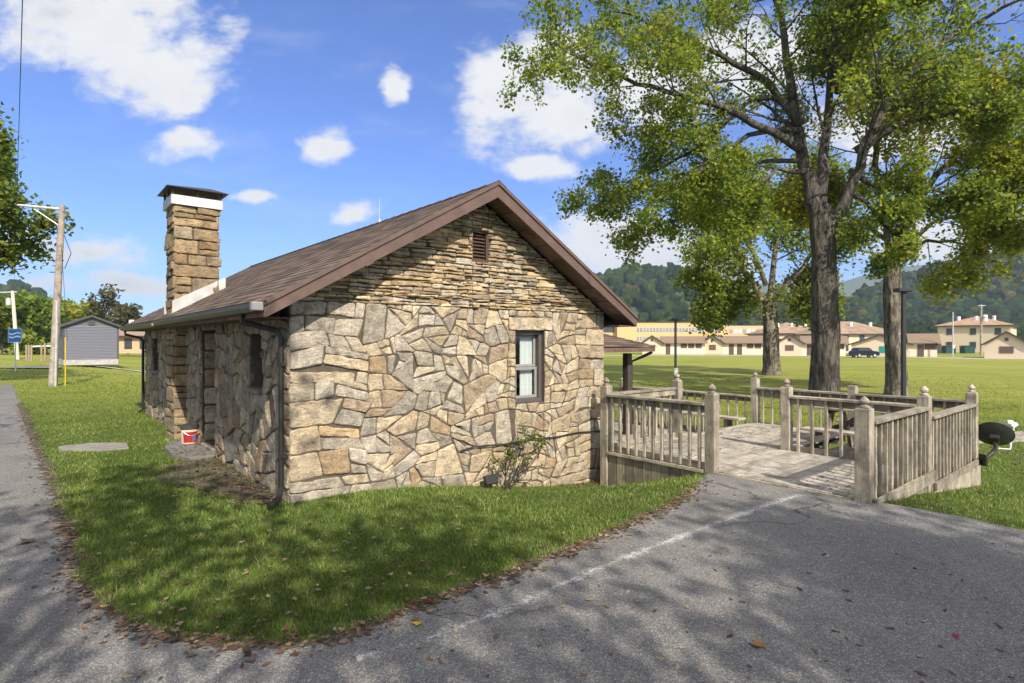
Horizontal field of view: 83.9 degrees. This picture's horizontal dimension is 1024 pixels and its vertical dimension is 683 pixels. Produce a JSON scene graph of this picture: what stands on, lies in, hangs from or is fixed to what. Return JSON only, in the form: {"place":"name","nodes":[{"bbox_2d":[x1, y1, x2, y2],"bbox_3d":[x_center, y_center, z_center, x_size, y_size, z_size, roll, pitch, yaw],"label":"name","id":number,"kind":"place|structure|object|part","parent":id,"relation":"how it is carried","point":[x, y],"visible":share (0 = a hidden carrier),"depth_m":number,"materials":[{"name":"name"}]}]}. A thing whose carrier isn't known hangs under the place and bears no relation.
{"place":"outdoors","nodes":[
{"label":"outdoors","id":0,"kind":"place"},
{"bbox_2d":[0,365,61,367],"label":"road","id":1,"kind":"structure","parent":0,"point":[45,366],"depth_m":39.34,"materials":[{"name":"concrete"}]},
{"bbox_2d":[47,363,145,371],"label":"shed driveway","id":2,"kind":"structure","parent":0,"point":[111,367],"depth_m":43.30,"materials":[{"name":"concrete"}]},
{"bbox_2d":[59,315,120,364],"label":"garden shed","id":3,"kind":"structure","parent":2,"relation":"on","point":[92,340],"depth_m":43.50,"materials":[{"name":"wood"}]},
{"bbox_2d":[0,348,1023,642],"bbox_3d":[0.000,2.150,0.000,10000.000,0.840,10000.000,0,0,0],"label":"ground","id":4,"kind":"structure","parent":0,"point":[716,368],"depth_m":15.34,"materials":[{"name":"green plant"}]},
{"bbox_2d":[0,291,19,359],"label":"utility pole","id":5,"kind":"object","parent":4,"relation":"on","point":[9,301],"visible":0.88,"depth_m":57.89,"materials":[{"name":"metal"}]},
{"bbox_2d":[14,0,22,279],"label":"overhead wire","id":6,"kind":"object","parent":5,"relation":"attached to","point":[19,92],"visible":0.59,"depth_m":13.65,"materials":[{"name":"black paint"}]},
{"bbox_2d":[8,329,21,370],"bbox_3d":[-29.207,0.495,33.525,0.900,2.510,0.080,0,0,6],"label":"road sign","id":7,"kind":"object","parent":4,"relation":"on","point":[15,336],"visible":1,"depth_m":33.49,"materials":[{"name":"metal"}]},
{"bbox_2d":[0,293,50,354],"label":"background tree","id":8,"kind":"object","parent":4,"relation":"on","point":[29,336],"visible":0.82,"depth_m":75.17,"materials":[{"name":"green plant"}]},
{"bbox_2d":[0,288,63,350],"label":"background tree","id":9,"kind":"object","parent":4,"relation":"on","point":[36,305],"visible":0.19,"depth_m":80.17,"materials":[{"name":"green plant"}]},
{"bbox_2d":[25,343,49,360],"bbox_3d":[-43.195,1.000,52.028,2.343,1.700,0.205,0,0,0],"label":"post fence","id":10,"kind":"object","parent":4,"relation":"on","point":[28,352],"visible":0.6,"depth_m":51.95,"materials":[{"name":"white paint"}]},
{"bbox_2d":[7,203,70,386],"bbox_3d":[-19.093,-1.706,21.691,3.914,7.328,0.468,0,0,-19],"label":"utility pole","id":11,"kind":"object","parent":4,"relation":"on","point":[54,347],"visible":0.88,"depth_m":22.10,"materials":[{"name":"brown wood"}]},
{"bbox_2d":[0,102,83,279],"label":"roadside tree","id":12,"kind":"object","parent":4,"relation":"on","point":[11,251],"visible":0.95,"depth_m":22.96,"materials":[{"name":"green plant"}]},
{"bbox_2d":[37,291,78,352],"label":"background tree","id":13,"kind":"object","parent":4,"relation":"on","point":[48,300],"visible":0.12,"depth_m":90.98,"materials":[{"name":"green plant"}]},
{"bbox_2d":[61,296,81,308],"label":"background tree","id":14,"kind":"object","parent":4,"relation":"on","point":[68,301],"visible":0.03,"depth_m":99.51,"materials":[{"name":"green plant"}]},
{"bbox_2d":[61,298,108,319],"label":"background tree","id":15,"kind":"object","parent":4,"relation":"on","point":[77,312],"visible":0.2,"depth_m":95.05,"materials":[{"name":"green plant"}]},
{"bbox_2d":[58,442,128,451],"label":"stepping slab","id":16,"kind":"structure","parent":4,"relation":"on","point":[99,447],"depth_m":9.38,"materials":[{"name":"grey concrete"}]},
{"bbox_2d":[83,283,125,320],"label":"background tree","id":17,"kind":"object","parent":4,"relation":"on","point":[109,296],"visible":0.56,"depth_m":94.44,"materials":[{"name":"green plant"}]},
{"bbox_2d":[105,302,142,353],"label":"background tree","id":18,"kind":"object","parent":4,"relation":"on","point":[124,314],"visible":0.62,"depth_m":86.98,"materials":[{"name":"green plant"}]},
{"bbox_2d":[119,320,144,352],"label":"brick house","id":19,"kind":"structure","parent":4,"relation":"on","point":[127,344],"depth_m":84.00,"materials":[{"name":"white paint"}]},
{"bbox_2d":[124,339,131,348],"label":"window","id":20,"kind":"structure","parent":19,"relation":"in","point":[127,342],"depth_m":83.92,"materials":[{"name":"grey glass"}]},
{"bbox_2d":[164,440,214,460],"bbox_3d":[-5.221,1.760,9.075,0.490,0.140,1.850,0,0,-40],"label":"doorstep slab","id":21,"kind":"structure","parent":4,"relation":"on","point":[191,455],"depth_m":8.76,"materials":[{"name":"concrete"}]},
{"bbox_2d":[180,423,198,443],"bbox_3d":[-5.375,1.536,9.499,0.276,0.305,0.278,0,0,-40],"label":"bucket","id":22,"kind":"object","parent":21,"relation":"on","point":[189,433],"visible":1,"depth_m":9.40,"materials":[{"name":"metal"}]},
{"bbox_2d":[155,458,281,503],"bbox_3d":[-3.800,1.737,7.145,1.003,0.001,3.108,0,0,-44],"label":"bare soil strip","id":23,"kind":"object","parent":4,"relation":"on","point":[226,488],"visible":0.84,"depth_m":7.18,"materials":[{"name":"brown soil"}]},
{"bbox_2d":[17,403,691,648],"bbox_3d":[-7.159,1.744,9.219,18.654,0.019,4.884,0,0,31],"label":"soil edge","id":24,"kind":"object","parent":4,"relation":"on","point":[454,593],"visible":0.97,"depth_m":4.20,"materials":[{"name":"brown soil"}]},
{"bbox_2d":[119,180,656,509],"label":"stone cottage","id":25,"kind":"structure","parent":4,"relation":"on","point":[456,340],"depth_m":7.69,"materials":[{"name":"beige stone"}]},
{"bbox_2d":[243,349,262,394],"bbox_3d":[-3.143,0.276,7.184,0.295,0.728,0.620,0,0,-40],"label":"window","id":26,"kind":"structure","parent":25,"relation":"in","point":[251,390],"depth_m":7.08,"materials":[{"name":"paint"}]},
{"bbox_2d":[515,331,542,403],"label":"window","id":27,"kind":"structure","parent":25,"relation":"in","point":[528,344],"depth_m":8.63,"materials":[{"name":"glass"}]},
{"bbox_2d":[483,474,497,487],"bbox_3d":[-0.288,1.951,7.736,0.200,0.290,0.110,0,0,-40],"label":"flood light","id":28,"kind":"object","parent":4,"relation":"on","point":[491,479],"visible":0.85,"depth_m":7.70,"materials":[{"name":"black paint"}]},
{"bbox_2d":[0,384,1023,682],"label":"asphalt drive","id":29,"kind":"structure","parent":4,"relation":"on","point":[776,550],"depth_m":3.67,"materials":[{"name":"grey asphalt"}]},
{"bbox_2d":[20,538,34,542],"bbox_3d":[-4.191,1.725,4.949,0.167,0.033,0.124,0,0,-20],"label":"fallen leaf","id":30,"kind":"object","parent":29,"relation":"on","point":[23,540],"visible":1,"depth_m":4.96,"materials":[{"name":"brown plant"}]},
{"bbox_2d":[121,674,133,677],"bbox_3d":[-1.997,1.738,2.961,0.054,0.005,0.040,5,-2,6],"label":"fallen leaf","id":31,"kind":"object","parent":29,"relation":"on","point":[126,676],"visible":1,"depth_m":2.96,"materials":[{"name":"beige plant"}]},
{"bbox_2d":[356,494,798,661],"bbox_3d":[1.210,1.739,4.795,5.332,0.001,0.236,0,0,-40],"label":"painted line","id":32,"kind":"object","parent":29,"relation":"on","point":[359,657],"visible":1,"depth_m":4.51,"materials":[{"name":"grey paint"}]},
{"bbox_2d":[748,638,766,646],"bbox_3d":[1.405,1.729,3.275,0.085,0.023,0.115,0,0,4],"label":"fallen leaf","id":33,"kind":"object","parent":29,"relation":"on","point":[757,643],"visible":1,"depth_m":3.27,"materials":[{"name":"brown plant"}]},
{"bbox_2d":[0,250,1023,347],"bbox_3d":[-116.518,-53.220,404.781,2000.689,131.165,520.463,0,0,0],"label":"hill forest","id":34,"kind":"object","parent":4,"relation":"on","point":[1002,300],"visible":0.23,"depth_m":465.75,"materials":[{"name":"green plant"}]},
{"bbox_2d":[10,402,1023,655],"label":"leaf litter","id":35,"kind":"object","parent":4,"relation":"on","point":[360,622],"visible":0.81,"depth_m":4.14,"materials":[{"name":"brown plant"}]},
{"bbox_2d":[488,422,549,489],"bbox_3d":[0.155,1.573,7.814,0.906,0.986,0.548,0,0,-40],"label":"shrub","id":36,"kind":"object","parent":4,"relation":"on","point":[523,442],"visible":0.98,"depth_m":7.82,"materials":[{"name":"green plant"}]},
{"bbox_2d":[641,335,707,353],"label":"cottage","id":37,"kind":"structure","parent":4,"relation":"on","point":[686,344],"depth_m":112.75,"materials":[{"name":"beige paint"}]},
{"bbox_2d":[666,344,669,353],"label":"door","id":38,"kind":"structure","parent":37,"relation":"in","point":[667,345],"depth_m":113.11,"materials":[{"name":"brown wood"}]},
{"bbox_2d":[681,343,686,347],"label":"window","id":39,"kind":"structure","parent":37,"relation":"in","point":[683,345],"depth_m":112.41,"materials":[{"name":"brown glass"}]},
{"bbox_2d":[688,343,693,347],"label":"window","id":40,"kind":"structure","parent":37,"relation":"in","point":[690,345],"depth_m":112.11,"materials":[{"name":"brown wood"}]},
{"bbox_2d":[696,343,701,347],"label":"window","id":41,"kind":"structure","parent":37,"relation":"in","point":[698,345],"depth_m":111.75,"materials":[{"name":"brown wood"}]},
{"bbox_2d":[670,318,679,378],"bbox_3d":[8.585,0.676,30.000,0.440,3.773,0.304,0,0,0],"label":"lamp post","id":42,"kind":"object","parent":4,"relation":"on","point":[675,320],"visible":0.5,"depth_m":29.95,"materials":[{"name":"black metal"}]},
{"bbox_2d":[704,335,762,354],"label":"cottage","id":43,"kind":"structure","parent":4,"relation":"on","point":[741,345],"depth_m":111.58,"materials":[{"name":"beige paint"}]},
{"bbox_2d":[709,345,715,349],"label":"window","id":44,"kind":"structure","parent":43,"relation":"in","point":[711,347],"depth_m":111.94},
{"bbox_2d":[729,344,733,354],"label":"door","id":45,"kind":"structure","parent":43,"relation":"in","point":[731,346],"depth_m":111.67,"materials":[{"name":"brown wood"}]},
{"bbox_2d":[737,344,741,354],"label":"door","id":46,"kind":"structure","parent":43,"relation":"in","point":[739,346],"depth_m":111.21,"materials":[{"name":"brown wood"}]},
{"bbox_2d":[747,343,752,347],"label":"window","id":47,"kind":"structure","parent":43,"relation":"in","point":[749,345],"depth_m":110.58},
{"bbox_2d":[755,343,760,347],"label":"window","id":48,"kind":"structure","parent":43,"relation":"in","point":[757,345],"depth_m":110.13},
{"bbox_2d":[727,326,762,335],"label":"brick building","id":49,"kind":"structure","parent":4,"relation":"on","point":[737,330],"depth_m":190.00,"materials":[{"name":"white paint"}]},
{"bbox_2d":[496,0,1023,391],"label":"maple tree","id":50,"kind":"object","parent":4,"relation":"on","point":[858,25],"visible":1,"depth_m":23.05,"materials":[{"name":"green plant"}]},
{"bbox_2d":[644,135,882,375],"bbox_3d":[18.969,-6.447,42.930,17.480,18.378,10.778,0,0,0],"label":"maple tree","id":51,"kind":"object","parent":4,"relation":"on","point":[716,306],"visible":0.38,"depth_m":41.68,"materials":[{"name":"green plant"}]},
{"bbox_2d":[745,322,808,339],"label":"barracks","id":52,"kind":"structure","parent":4,"relation":"on","point":[786,329],"depth_m":143.20,"materials":[{"name":"beige"}]},
{"bbox_2d":[600,372,980,503],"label":"wooden deck","id":53,"kind":"structure","parent":4,"relation":"on","point":[918,446],"depth_m":8.29,"materials":[{"name":"grey wood"}]},
{"bbox_2d":[800,406,933,448],"bbox_3d":[5.984,1.498,9.296,1.762,0.774,1.750,0,0,-40],"label":"picnic table","id":54,"kind":"object","parent":53,"relation":"on","point":[848,424],"visible":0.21,"depth_m":9.52,"materials":[{"name":"grey wood"}]},
{"bbox_2d":[978,420,1017,466],"bbox_3d":[7.950,1.633,9.349,1.138,0.675,0.482,0,0,-16],"label":"satellite dish","id":55,"kind":"object","parent":53,"relation":"attached to","point":[995,434],"visible":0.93,"depth_m":9.23,"materials":[{"name":"metal"}]},
{"bbox_2d":[779,334,848,355],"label":"cottage","id":56,"kind":"structure","parent":4,"relation":"on","point":[790,345],"depth_m":102.71,"materials":[{"name":"beige paint"}]},
{"bbox_2d":[785,345,793,350],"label":"window","id":57,"kind":"structure","parent":56,"relation":"in","point":[787,347],"depth_m":102.95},
{"bbox_2d":[807,344,811,355],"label":"door","id":58,"kind":"structure","parent":56,"relation":"in","point":[809,347],"depth_m":102.40,"materials":[{"name":"brown wood"}]},
{"bbox_2d":[793,321,906,352],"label":"barracks","id":59,"kind":"structure","parent":4,"relation":"on","point":[852,331],"depth_m":129.21,"materials":[{"name":"beige"}]},
{"bbox_2d":[848,347,879,357],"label":"parked car","id":60,"kind":"object","parent":4,"relation":"on","point":[859,352],"visible":1,"depth_m":89.21,"materials":[{"name":"blue paint"}]},
{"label":"side window","id":61,"kind":"part","parent":60,"relation":"part of","materials":[{"name":"black glass"}]},
{"bbox_2d":[763,1,1023,395],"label":"maple tree","id":62,"kind":"object","parent":4,"relation":"on","point":[979,238],"visible":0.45,"depth_m":26.59,"materials":[{"name":"green plant"}]},
{"bbox_2d":[848,333,940,356],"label":"cottage","id":63,"kind":"structure","parent":4,"relation":"on","point":[924,345],"depth_m":96.32,"materials":[{"name":"beige paint"}]},
{"bbox_2d":[917,344,923,356],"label":"door","id":64,"kind":"structure","parent":63,"relation":"in","point":[920,347],"depth_m":95.70,"materials":[{"name":"brown wood"}]},
{"bbox_2d":[924,344,932,348],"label":"window","id":65,"kind":"structure","parent":63,"relation":"in","point":[926,346],"depth_m":95.12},
{"bbox_2d":[933,344,940,349],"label":"window","id":66,"kind":"structure","parent":63,"relation":"in","point":[935,346],"depth_m":94.49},
{"bbox_2d":[893,288,912,395],"bbox_3d":[12.000,0.453,17.500,0.440,4.185,0.304,0,0,0],"label":"lamp post","id":67,"kind":"object","parent":4,"relation":"on","point":[903,291],"visible":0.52,"depth_m":17.45,"materials":[{"name":"black metal"}]},
{"bbox_2d":[941,345,955,352],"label":"dumpster","id":68,"kind":"object","parent":4,"relation":"on","point":[946,348],"visible":0.78,"depth_m":115.00,"materials":[{"name":"green paint"}]},
{"bbox_2d":[952,312,954,356],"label":"utility pole","id":69,"kind":"object","parent":4,"relation":"on","point":[953,346],"visible":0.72,"depth_m":91.94,"materials":[{"name":"metal"}]},
{"bbox_2d":[959,345,974,352],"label":"dumpster","id":70,"kind":"object","parent":4,"relation":"on","point":[966,349],"visible":1,"depth_m":115.00,"materials":[{"name":"green paint"}]},
{"bbox_2d":[934,316,1019,352],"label":"barracks","id":71,"kind":"structure","parent":4,"relation":"on","point":[967,331],"depth_m":132.82,"materials":[{"name":"beige paint"}]},
{"bbox_2d":[946,328,951,334],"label":"window","id":72,"kind":"structure","parent":71,"relation":"in","point":[948,331],"depth_m":134.96,"materials":[{"name":"grey glass"}]},
{"bbox_2d":[970,328,975,334],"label":"window","id":73,"kind":"structure","parent":71,"relation":"in","point":[972,330],"depth_m":131.93,"materials":[{"name":"grey glass"}]},
{"bbox_2d":[995,328,1000,334],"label":"window","id":74,"kind":"structure","parent":71,"relation":"in","point":[997,330],"depth_m":128.94,"materials":[{"name":"glass"}]},
{"bbox_2d":[978,304,987,354],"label":"utility pole","id":75,"kind":"object","parent":4,"relation":"on","point":[982,318],"visible":0.93,"depth_m":103.87,"materials":[{"name":"brown wood"}]},
{"bbox_2d":[981,331,1023,358],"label":"cottage","id":76,"kind":"structure","parent":4,"relation":"on","point":[1006,344],"depth_m":85.07,"materials":[{"name":"beige paint"}]},
{"bbox_2d":[999,346,1013,352],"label":"window","id":77,"kind":"structure","parent":76,"relation":"in","point":[1002,349],"depth_m":84.95,"materials":[{"name":"brown"}]},
{"bbox_2d":[0,0,1023,320],"label":"sky","id":78,"kind":"structure","parent":0,"point":[309,114],"materials":[{"name":"blue"}]},
{"bbox_2d":[603,322,726,341],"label":"office building","id":79,"kind":"structure","parent":0,"point":[641,331],"depth_m":175.00,"materials":[{"name":"beige paint"}]},
{"bbox_2d":[604,327,614,331],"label":"window","id":80,"kind":"structure","parent":79,"relation":"in","point":[606,329],"depth_m":176.88,"materials":[{"name":"grey glass"}]},
{"bbox_2d":[604,355,1010,358],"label":"cottage road","id":81,"kind":"structure","parent":0,"point":[840,356],"depth_m":102.49,"materials":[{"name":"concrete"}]},
{"bbox_2d":[631,267,1016,314],"bbox_3d":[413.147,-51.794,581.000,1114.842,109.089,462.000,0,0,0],"label":"wooded hill","id":82,"kind":"structure","parent":0,"point":[635,310],"depth_m":469.70,"materials":[{"name":"green plant"}]},
{"bbox_2d":[750,265,922,296],"bbox_3d":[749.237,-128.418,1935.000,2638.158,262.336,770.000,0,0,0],"label":"ridge","id":83,"kind":"structure","parent":0,"point":[851,285],"depth_m":1862.81,"materials":[{"name":"green plant"}]},
{"bbox_2d":[978,431,1023,443],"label":"gravel path","id":84,"kind":"structure","parent":0,"point":[1017,436],"depth_m":14.96,"materials":[{"name":"white gravel"}]}
]}

